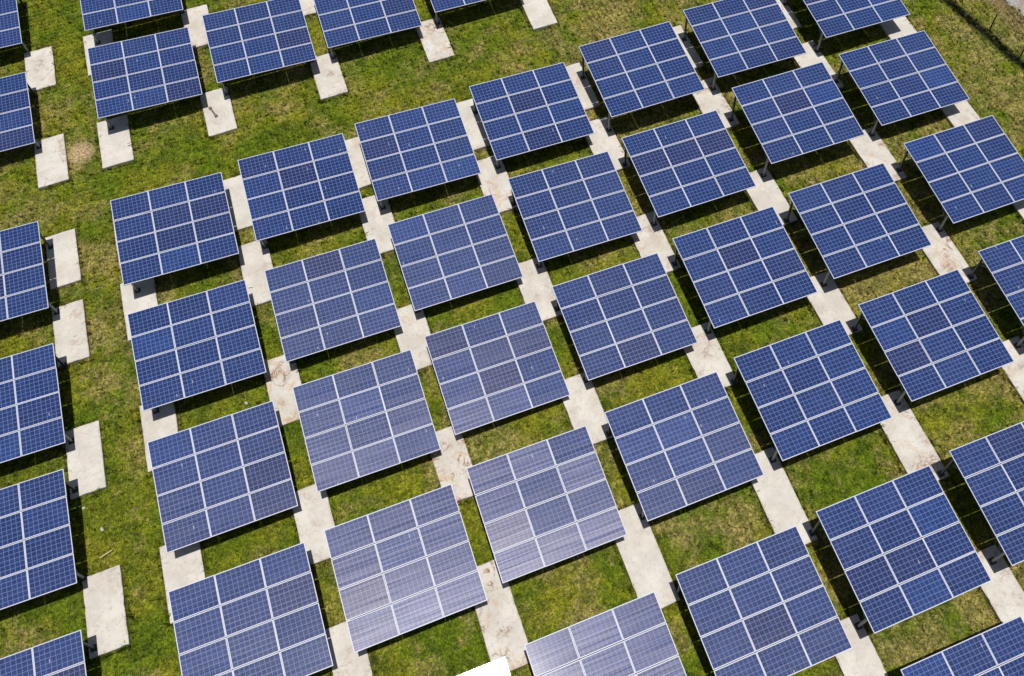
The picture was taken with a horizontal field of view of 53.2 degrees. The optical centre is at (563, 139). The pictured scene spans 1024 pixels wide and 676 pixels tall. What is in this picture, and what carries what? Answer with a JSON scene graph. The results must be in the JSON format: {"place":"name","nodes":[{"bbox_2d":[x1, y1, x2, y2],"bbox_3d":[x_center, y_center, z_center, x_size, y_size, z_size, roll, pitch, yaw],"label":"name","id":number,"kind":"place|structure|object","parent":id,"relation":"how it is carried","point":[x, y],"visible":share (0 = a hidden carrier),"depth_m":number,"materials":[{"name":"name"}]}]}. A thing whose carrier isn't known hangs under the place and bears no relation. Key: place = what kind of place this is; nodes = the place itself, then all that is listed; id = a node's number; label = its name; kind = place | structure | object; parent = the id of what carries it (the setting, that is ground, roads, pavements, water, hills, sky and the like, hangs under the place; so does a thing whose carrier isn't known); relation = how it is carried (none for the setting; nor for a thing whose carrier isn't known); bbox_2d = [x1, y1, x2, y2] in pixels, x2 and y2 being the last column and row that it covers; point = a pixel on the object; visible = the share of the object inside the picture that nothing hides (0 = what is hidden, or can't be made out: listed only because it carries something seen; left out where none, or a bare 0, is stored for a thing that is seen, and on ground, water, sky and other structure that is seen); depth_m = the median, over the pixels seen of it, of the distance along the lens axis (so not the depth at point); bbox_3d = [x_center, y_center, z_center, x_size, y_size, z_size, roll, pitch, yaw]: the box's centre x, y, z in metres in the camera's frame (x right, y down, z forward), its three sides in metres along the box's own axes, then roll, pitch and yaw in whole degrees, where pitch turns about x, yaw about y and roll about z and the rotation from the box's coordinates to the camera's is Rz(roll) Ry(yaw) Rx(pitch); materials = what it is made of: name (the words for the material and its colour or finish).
{"place":"outdoors","nodes":[
{"label":"outdoors","id":0,"kind":"place"},
{"bbox_2d":[0,0,1023,675],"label":"ground","id":1,"kind":"structure","parent":0,"point":[80,152],"depth_m":40.81,"materials":[{"name":"green plant"}]},
{"bbox_2d":[0,0,29,51],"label":"solar table","id":2,"kind":"object","parent":1,"relation":"on","point":[10,32],"visible":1,"depth_m":48.73,"materials":[{"name":"glass"}]},
{"bbox_2d":[0,72,41,151],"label":"solar table","id":3,"kind":"object","parent":1,"relation":"on","point":[16,127],"visible":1,"depth_m":45.83,"materials":[{"name":"glass"}]},
{"bbox_2d":[0,221,59,321],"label":"solar table","id":4,"kind":"object","parent":1,"relation":"on","point":[22,279],"visible":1,"depth_m":40.78,"materials":[{"name":"glass"}]},
{"bbox_2d":[0,343,74,462],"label":"solar table","id":5,"kind":"object","parent":1,"relation":"on","point":[29,400],"visible":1,"depth_m":37.85,"materials":[{"name":"glass"}]},
{"bbox_2d":[24,46,56,93],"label":"concrete slab","id":6,"kind":"structure","parent":1,"relation":"on","point":[40,74],"depth_m":48.65,"materials":[{"name":"grey concrete"}]},
{"bbox_2d":[0,469,86,609],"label":"solar table","id":7,"kind":"object","parent":1,"relation":"on","point":[32,518],"visible":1,"depth_m":35.02,"materials":[{"name":"glass"}]},
{"bbox_2d":[0,630,96,675],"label":"solar table","id":8,"kind":"object","parent":1,"relation":"on","point":[51,657],"visible":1,"depth_m":32.73,"materials":[{"name":"glass"}]},
{"bbox_2d":[34,133,69,189],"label":"concrete slab","id":9,"kind":"structure","parent":1,"relation":"on","point":[51,159],"depth_m":45.57,"materials":[{"name":"beige concrete"}]},
{"bbox_2d":[45,228,82,290],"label":"concrete slab","id":10,"kind":"structure","parent":1,"relation":"on","point":[63,259],"depth_m":42.70,"materials":[{"name":"beige concrete"}]},
{"bbox_2d":[52,299,90,367],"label":"concrete slab","id":11,"kind":"structure","parent":1,"relation":"on","point":[72,345],"depth_m":40.79,"materials":[{"name":"grey concrete"}]},
{"bbox_2d":[65,420,107,499],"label":"concrete slab","id":12,"kind":"structure","parent":1,"relation":"on","point":[86,463],"depth_m":37.86,"materials":[{"name":"grey concrete"}]},
{"bbox_2d":[83,29,113,77],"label":"concrete slab","id":13,"kind":"structure","parent":1,"relation":"on","point":[105,37],"depth_m":49.62,"materials":[{"name":"grey concrete"}]},
{"bbox_2d":[82,565,130,659],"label":"concrete slab","id":14,"kind":"structure","parent":1,"relation":"on","point":[108,632],"depth_m":34.86,"materials":[{"name":"beige concrete"}]},
{"bbox_2d":[97,114,134,169],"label":"concrete slab","id":15,"kind":"structure","parent":1,"relation":"on","point":[115,147],"depth_m":46.11,"materials":[{"name":"beige concrete"}]},
{"bbox_2d":[80,0,183,44],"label":"solar table","id":16,"kind":"object","parent":1,"relation":"on","point":[96,14],"visible":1,"depth_m":48.91,"materials":[{"name":"glass"}]},
{"bbox_2d":[120,278,158,341],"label":"concrete slab","id":17,"kind":"structure","parent":1,"relation":"on","point":[146,297],"depth_m":41.65,"materials":[{"name":"beige concrete"}]},
{"bbox_2d":[87,27,202,130],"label":"solar table","id":18,"kind":"object","parent":1,"relation":"on","point":[127,75],"visible":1,"depth_m":46.63,"materials":[{"name":"glass"}]},
{"bbox_2d":[139,402,182,472],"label":"concrete slab","id":19,"kind":"structure","parent":1,"relation":"on","point":[162,423],"depth_m":38.60,"materials":[{"name":"grey concrete"}]},
{"bbox_2d":[110,172,238,293],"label":"solar table","id":20,"kind":"object","parent":1,"relation":"on","point":[180,222],"visible":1,"depth_m":41.87,"materials":[{"name":"glass"}]},
{"bbox_2d":[159,542,211,624],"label":"concrete slab","id":21,"kind":"structure","parent":1,"relation":"on","point":[182,566],"depth_m":35.65,"materials":[{"name":"beige concrete"}]},
{"bbox_2d":[181,4,208,50],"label":"concrete slab","id":22,"kind":"structure","parent":1,"relation":"on","point":[192,19],"depth_m":50.12,"materials":[{"name":"grey concrete"}]},
{"bbox_2d":[127,279,265,413],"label":"solar table","id":23,"kind":"object","parent":1,"relation":"on","point":[188,320],"visible":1,"depth_m":39.01,"materials":[{"name":"glass"}]},
{"bbox_2d":[200,87,237,136],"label":"concrete slab","id":24,"kind":"structure","parent":1,"relation":"on","point":[218,101],"depth_m":46.99,"materials":[{"name":"beige concrete"}]},
{"bbox_2d":[208,106,217,117],"bbox_3d":[-16.151,-1.277,46.956,0.140,0.110,0.660,-34,61,-20],"label":"metal bar","id":25,"kind":"object","parent":24,"relation":"on","point":[213,112],"visible":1,"depth_m":46.94,"materials":[{"name":"grey metal"}]},
{"bbox_2d":[147,400,297,552],"bbox_3d":[-12.195,12.200,36.786,4.543,1.602,4.027,-18,57,-11],"label":"solar table","id":26,"kind":"object","parent":1,"relation":"on","point":[256,429],"visible":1,"depth_m":36.33,"materials":[{"name":"glass"}]},
{"bbox_2d":[223,175,252,232],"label":"concrete slab","id":27,"kind":"structure","parent":1,"relation":"on","point":[238,205],"depth_m":44.15,"materials":[{"name":"beige concrete"}]},
{"bbox_2d":[238,133,364,248],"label":"solar table","id":28,"kind":"object","parent":27,"relation":"on","point":[302,198],"visible":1,"depth_m":43.02,"materials":[{"name":"glass"}]},
{"bbox_2d":[168,542,332,675],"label":"solar table","id":29,"kind":"object","parent":1,"relation":"on","point":[258,641],"visible":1,"depth_m":33.37,"materials":[{"name":"glass"}]},
{"bbox_2d":[238,240,273,307],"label":"concrete slab","id":30,"kind":"structure","parent":1,"relation":"on","point":[255,258],"depth_m":42.34,"materials":[{"name":"beige concrete"}]},
{"bbox_2d":[202,0,316,95],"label":"solar table","id":31,"kind":"object","parent":1,"relation":"on","point":[262,43],"visible":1,"depth_m":47.62,"materials":[{"name":"glass"}]},
{"bbox_2d":[264,355,301,427],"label":"concrete slab","id":32,"kind":"structure","parent":1,"relation":"on","point":[282,377],"depth_m":39.39,"materials":[{"name":"grey concrete"}]},
{"bbox_2d":[300,0,316,17],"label":"concrete slab","id":33,"kind":"structure","parent":1,"relation":"on","point":[308,7],"depth_m":50.65,"materials":[{"name":"grey concrete"}]},
{"bbox_2d":[292,484,335,564],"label":"concrete slab","id":34,"kind":"structure","parent":1,"relation":"on","point":[312,511],"depth_m":36.49,"materials":[{"name":"beige concrete"}]},
{"bbox_2d":[310,52,347,100],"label":"concrete slab","id":35,"kind":"structure","parent":1,"relation":"on","point":[328,77],"depth_m":48.10,"materials":[{"name":"beige concrete"}]},
{"bbox_2d":[264,238,401,363],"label":"solar table","id":36,"kind":"object","parent":1,"relation":"on","point":[334,301],"visible":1,"depth_m":40.29,"materials":[{"name":"glass"}]},
{"bbox_2d":[325,616,372,675],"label":"concrete slab","id":37,"kind":"structure","parent":1,"relation":"on","point":[347,660],"depth_m":33.97,"materials":[{"name":"beige concrete"}]},
{"bbox_2d":[345,137,371,189],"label":"concrete slab","id":38,"kind":"structure","parent":1,"relation":"on","point":[359,165],"depth_m":45.27,"materials":[{"name":"beige concrete"}]},
{"bbox_2d":[314,0,421,58],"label":"solar table","id":39,"kind":"object","parent":1,"relation":"on","point":[341,23],"visible":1,"depth_m":48.55,"materials":[{"name":"glass"}]},
{"bbox_2d":[359,195,394,254],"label":"concrete slab","id":40,"kind":"structure","parent":1,"relation":"on","point":[376,220],"depth_m":43.53,"materials":[{"name":"beige concrete"}]},
{"bbox_2d":[324,484,486,652],"bbox_3d":[-5.360,14.662,34.855,4.533,1.744,4.017,-18,57,-11],"label":"solar table","id":41,"kind":"object","parent":1,"relation":"on","point":[380,625],"visible":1,"depth_m":34.34,"materials":[{"name":"glass"}]},
{"bbox_2d":[394,304,437,370],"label":"concrete slab","id":42,"kind":"structure","parent":1,"relation":"on","point":[411,332],"depth_m":40.54,"materials":[{"name":"grey concrete"}]},
{"bbox_2d":[292,349,440,492],"bbox_3d":[-7.280,10.462,37.825,4.552,1.380,3.996,-18,57,-11],"label":"solar table","id":43,"kind":"object","parent":42,"relation":"on","point":[399,382],"visible":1,"depth_m":37.44,"materials":[{"name":"glass"}]},
{"bbox_2d":[355,98,480,209],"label":"solar table","id":44,"kind":"object","parent":1,"relation":"on","point":[417,134],"visible":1,"depth_m":44.03,"materials":[{"name":"glass"}]},
{"bbox_2d":[416,17,453,63],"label":"concrete slab","id":45,"kind":"structure","parent":1,"relation":"on","point":[433,37],"depth_m":49.27,"materials":[{"name":"grey concrete"}]},
{"bbox_2d":[388,194,522,313],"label":"solar table","id":46,"kind":"object","parent":1,"relation":"on","point":[417,240],"visible":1,"depth_m":41.51,"materials":[{"name":"glass"}]},
{"bbox_2d":[430,426,481,502],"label":"concrete slab","id":47,"kind":"structure","parent":1,"relation":"on","point":[451,459],"depth_m":37.59,"materials":[{"name":"beige concrete"}]},
{"bbox_2d":[466,425,626,582],"bbox_3d":[-0.623,12.862,35.926,4.536,1.547,3.996,-18,57,-11],"label":"solar table","id":48,"kind":"object","parent":47,"relation":"on","point":[520,559],"visible":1,"depth_m":35.50,"materials":[{"name":"glass"}]},
{"bbox_2d":[430,0,485,24],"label":"solar table","id":49,"kind":"object","parent":1,"relation":"on","point":[440,5],"visible":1,"depth_m":48.94,"materials":[{"name":"glass"}]},
{"bbox_2d":[456,98,490,151],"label":"concrete slab","id":50,"kind":"structure","parent":1,"relation":"on","point":[475,131],"depth_m":46.34,"materials":[{"name":"beige concrete"}]},
{"bbox_2d":[456,656,510,675],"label":"solar table","id":51,"kind":"object","parent":1,"relation":"on","point":[498,667],"visible":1,"depth_m":32.32,"materials":[{"name":"metal"}]},
{"bbox_2d":[424,301,569,434],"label":"solar table","id":52,"kind":"object","parent":1,"relation":"on","point":[490,339],"visible":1,"depth_m":38.83,"materials":[{"name":"glass"}]},
{"bbox_2d":[476,155,518,213],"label":"concrete slab","id":53,"kind":"structure","parent":1,"relation":"on","point":[493,180],"depth_m":44.56,"materials":[{"name":"beige concrete"}]},
{"bbox_2d":[466,559,529,670],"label":"concrete slab","id":54,"kind":"structure","parent":1,"relation":"on","point":[502,629],"depth_m":34.50,"materials":[{"name":"beige concrete"}]},
{"bbox_2d":[469,62,594,168],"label":"solar table","id":55,"kind":"object","parent":1,"relation":"on","point":[544,106],"visible":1,"depth_m":45.21,"materials":[{"name":"glass"}]},
{"bbox_2d":[519,0,557,30],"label":"concrete slab","id":56,"kind":"structure","parent":1,"relation":"on","point":[539,14],"depth_m":50.19,"materials":[{"name":"grey concrete"}]},
{"bbox_2d":[516,257,562,322],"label":"concrete slab","id":57,"kind":"structure","parent":1,"relation":"on","point":[534,282],"depth_m":41.62,"materials":[{"name":"beige concrete"}]},
{"bbox_2d":[508,151,642,267],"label":"solar table","id":58,"kind":"object","parent":1,"relation":"on","point":[595,178],"visible":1,"depth_m":42.39,"materials":[{"name":"glass"}]},
{"bbox_2d":[566,63,599,110],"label":"concrete slab","id":59,"kind":"structure","parent":1,"relation":"on","point":[587,96],"depth_m":47.49,"materials":[{"name":"beige concrete"}]},
{"bbox_2d":[561,372,613,445],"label":"concrete slab","id":60,"kind":"structure","parent":1,"relation":"on","point":[582,404],"depth_m":38.69,"materials":[{"name":"grey concrete"}]},
{"bbox_2d":[552,253,697,382],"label":"solar table","id":61,"kind":"object","parent":60,"relation":"on","point":[632,312],"visible":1,"depth_m":39.57,"materials":[{"name":"glass"}]},
{"bbox_2d":[524,592,686,675],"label":"solar table","id":62,"kind":"object","parent":1,"relation":"on","point":[627,657],"visible":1,"depth_m":32.59,"materials":[{"name":"glass"}]},
{"bbox_2d":[584,116,630,171],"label":"concrete slab","id":63,"kind":"structure","parent":1,"relation":"on","point":[601,139],"depth_m":45.71,"materials":[{"name":"beige concrete"}]},
{"bbox_2d":[579,21,704,131],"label":"solar table","id":64,"kind":"object","parent":1,"relation":"on","point":[640,69],"visible":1,"depth_m":45.92,"materials":[{"name":"glass"}]},
{"bbox_2d":[614,502,680,609],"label":"concrete slab","id":65,"kind":"structure","parent":1,"relation":"on","point":[644,563],"depth_m":35.56,"materials":[{"name":"beige concrete"}]},
{"bbox_2d":[630,211,680,279],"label":"concrete slab","id":66,"kind":"structure","parent":1,"relation":"on","point":[649,239],"depth_m":42.76,"materials":[{"name":"beige concrete"}]},
{"bbox_2d":[604,371,763,521],"bbox_3d":[4.287,11.228,37.030,4.541,1.820,4.028,-18,57,-11],"label":"solar table","id":67,"kind":"object","parent":1,"relation":"on","point":[704,482],"visible":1,"depth_m":36.49,"materials":[{"name":"glass"}]},
{"bbox_2d":[621,110,755,225],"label":"solar table","id":68,"kind":"object","parent":1,"relation":"on","point":[707,132],"visible":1,"depth_m":43.29,"materials":[{"name":"glass"}]},
{"bbox_2d":[673,25,703,69],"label":"concrete slab","id":69,"kind":"structure","parent":1,"relation":"on","point":[693,56],"depth_m":48.74,"materials":[{"name":"grey concrete"}]},
{"bbox_2d":[682,322,737,387],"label":"concrete slab","id":70,"kind":"structure","parent":1,"relation":"on","point":[705,355],"depth_m":39.81,"materials":[{"name":"grey concrete"}]},
{"bbox_2d":[690,77,739,129],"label":"concrete slab","id":71,"kind":"structure","parent":1,"relation":"on","point":[707,99],"depth_m":46.90,"materials":[{"name":"beige concrete"}]},
{"bbox_2d":[681,0,806,90],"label":"solar table","id":72,"kind":"object","parent":1,"relation":"on","point":[734,36],"visible":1,"depth_m":47.29,"materials":[{"name":"glass"}]},
{"bbox_2d":[671,206,817,333],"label":"solar table","id":73,"kind":"object","parent":1,"relation":"on","point":[764,231],"visible":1,"depth_m":40.47,"materials":[{"name":"glass"}]},
{"bbox_2d":[675,526,852,675],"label":"solar table","id":74,"kind":"object","parent":1,"relation":"on","point":[815,645],"visible":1,"depth_m":33.31,"materials":[{"name":"glass"}]},
{"bbox_2d":[745,168,797,225],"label":"concrete slab","id":75,"kind":"structure","parent":1,"relation":"on","point":[764,193],"depth_m":43.98,"materials":[{"name":"beige concrete"}]},
{"bbox_2d":[750,447,817,544],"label":"concrete slab","id":76,"kind":"structure","parent":1,"relation":"on","point":[783,510],"depth_m":36.67,"materials":[{"name":"beige concrete"}]},
{"bbox_2d":[776,0,801,29],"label":"concrete slab","id":77,"kind":"structure","parent":1,"relation":"on","point":[795,24],"depth_m":49.84,"materials":[{"name":"grey concrete"}]},
{"bbox_2d":[728,62,864,177],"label":"solar table","id":78,"kind":"object","parent":1,"relation":"on","point":[779,98],"visible":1,"depth_m":44.38,"materials":[{"name":"glass"}]},
{"bbox_2d":[730,319,891,463],"bbox_3d":[9.136,9.500,38.059,4.547,1.964,4.019,-18,57,-11],"label":"solar table","id":79,"kind":"object","parent":1,"relation":"on","point":[823,428],"visible":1,"depth_m":37.47,"materials":[{"name":"glass"}]},
{"bbox_2d":[792,41,843,88],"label":"concrete slab","id":80,"kind":"structure","parent":1,"relation":"on","point":[811,56],"depth_m":48.28,"materials":[{"name":"grey concrete"}]},
{"bbox_2d":[806,272,862,335],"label":"concrete slab","id":81,"kind":"structure","parent":1,"relation":"on","point":[829,303],"depth_m":41.00,"materials":[{"name":"beige concrete"}]},
{"bbox_2d":[783,0,909,52],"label":"solar table","id":82,"kind":"object","parent":1,"relation":"on","point":[833,17],"visible":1,"depth_m":47.94,"materials":[{"name":"glass"}]},
{"bbox_2d":[783,163,931,286],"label":"solar table","id":83,"kind":"object","parent":1,"relation":"on","point":[839,225],"visible":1,"depth_m":41.50,"materials":[{"name":"glass"}]},
{"bbox_2d":[834,614,887,675],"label":"concrete slab","id":84,"kind":"structure","parent":1,"relation":"on","point":[861,657],"depth_m":33.73,"materials":[{"name":"beige concrete"}]},
{"bbox_2d":[848,127,906,187],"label":"concrete slab","id":85,"kind":"structure","parent":1,"relation":"on","point":[869,150],"depth_m":45.18,"materials":[{"name":"beige concrete"}]},
{"bbox_2d":[834,30,968,136],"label":"solar table","id":86,"kind":"object","parent":85,"relation":"on","point":[916,57],"visible":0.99,"depth_m":45.81,"materials":[{"name":"glass"}]},
{"bbox_2d":[879,16,916,39],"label":"concrete slab","id":87,"kind":"structure","parent":1,"relation":"on","point":[897,27],"depth_m":49.32,"materials":[{"name":"grey concrete"}]},
{"bbox_2d":[808,465,991,633],"bbox_3d":[11.358,14.028,34.768,4.538,2.110,4.019,-18,57,-11],"label":"solar table","id":88,"kind":"object","parent":1,"relation":"on","point":[963,574],"visible":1,"depth_m":34.10,"materials":[{"name":"glass"}]},
{"bbox_2d":[880,390,949,480],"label":"concrete slab","id":89,"kind":"structure","parent":1,"relation":"on","point":[912,447],"depth_m":37.84,"materials":[{"name":"grey concrete"}]},
{"bbox_2d":[851,269,1014,405],"bbox_3d":[14.100,7.708,39.236,4.535,1.936,4.015,-18,57,-11],"label":"solar table","id":90,"kind":"object","parent":1,"relation":"on","point":[991,353],"visible":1,"depth_m":38.64,"materials":[{"name":"glass"}]},
{"bbox_2d":[920,222,976,283],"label":"concrete slab","id":91,"kind":"structure","parent":1,"relation":"on","point":[942,254],"depth_m":42.23,"materials":[{"name":"beige concrete"}]},
{"bbox_2d":[900,616,1023,675],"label":"solar table","id":92,"kind":"object","parent":1,"relation":"on","point":[980,653],"visible":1,"depth_m":32.34,"materials":[{"name":"glass"}]},
{"bbox_2d":[940,100,993,137],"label":"concrete slab","id":93,"kind":"structure","parent":1,"relation":"on","point":[960,113],"depth_m":46.33,"materials":[{"name":"beige concrete"}]},
{"bbox_2d":[896,115,1023,231],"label":"solar table","id":94,"kind":"object","parent":93,"relation":"on","point":[976,156],"visible":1,"depth_m":42.96,"materials":[{"name":"glass"}]},
{"bbox_2d":[937,421,1023,565],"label":"solar table","id":95,"kind":"object","parent":1,"relation":"on","point":[1004,513],"visible":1,"depth_m":35.32,"materials":[{"name":"glass"}]},
{"bbox_2d":[949,0,1023,69],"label":"weeds","id":96,"kind":"object","parent":1,"relation":"on","point":[994,39],"visible":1,"depth_m":49.28,"materials":[{"name":"green plant"}]},
{"bbox_2d":[961,0,1023,60],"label":"wire fence","id":97,"kind":"object","parent":1,"relation":"on","point":[997,23],"visible":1,"depth_m":48.71,"materials":[{"name":"metal"}]},
{"bbox_2d":[967,235,1023,348],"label":"solar table","id":98,"kind":"object","parent":1,"relation":"on","point":[1000,257],"visible":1,"depth_m":40.08,"materials":[{"name":"glass"}]},
{"bbox_2d":[977,544,1023,623],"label":"concrete slab","id":99,"kind":"structure","parent":1,"relation":"on","point":[1002,591],"depth_m":34.84,"materials":[{"name":"beige concrete"}]},
{"bbox_2d":[1000,336,1023,404],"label":"concrete slab","id":100,"kind":"structure","parent":1,"relation":"on","point":[1014,371],"depth_m":39.38,"materials":[{"name":"grey concrete"}]},
{"bbox_2d":[1011,200,1023,220],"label":"concrete slab","id":101,"kind":"structure","parent":1,"relation":"on","point":[1018,206],"depth_m":43.48,"materials":[{"name":"beige concrete"}]},
{"bbox_2d":[20,0,1023,675],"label":"concrete slab","id":102,"kind":"structure","parent":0,"point":[118,302],"depth_m":41.06,"materials":[{"name":"grey concrete"}]},
{"bbox_2d":[1006,0,1023,15],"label":"gravel road","id":103,"kind":"structure","parent":0,"point":[1019,4],"depth_m":50.29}
]}

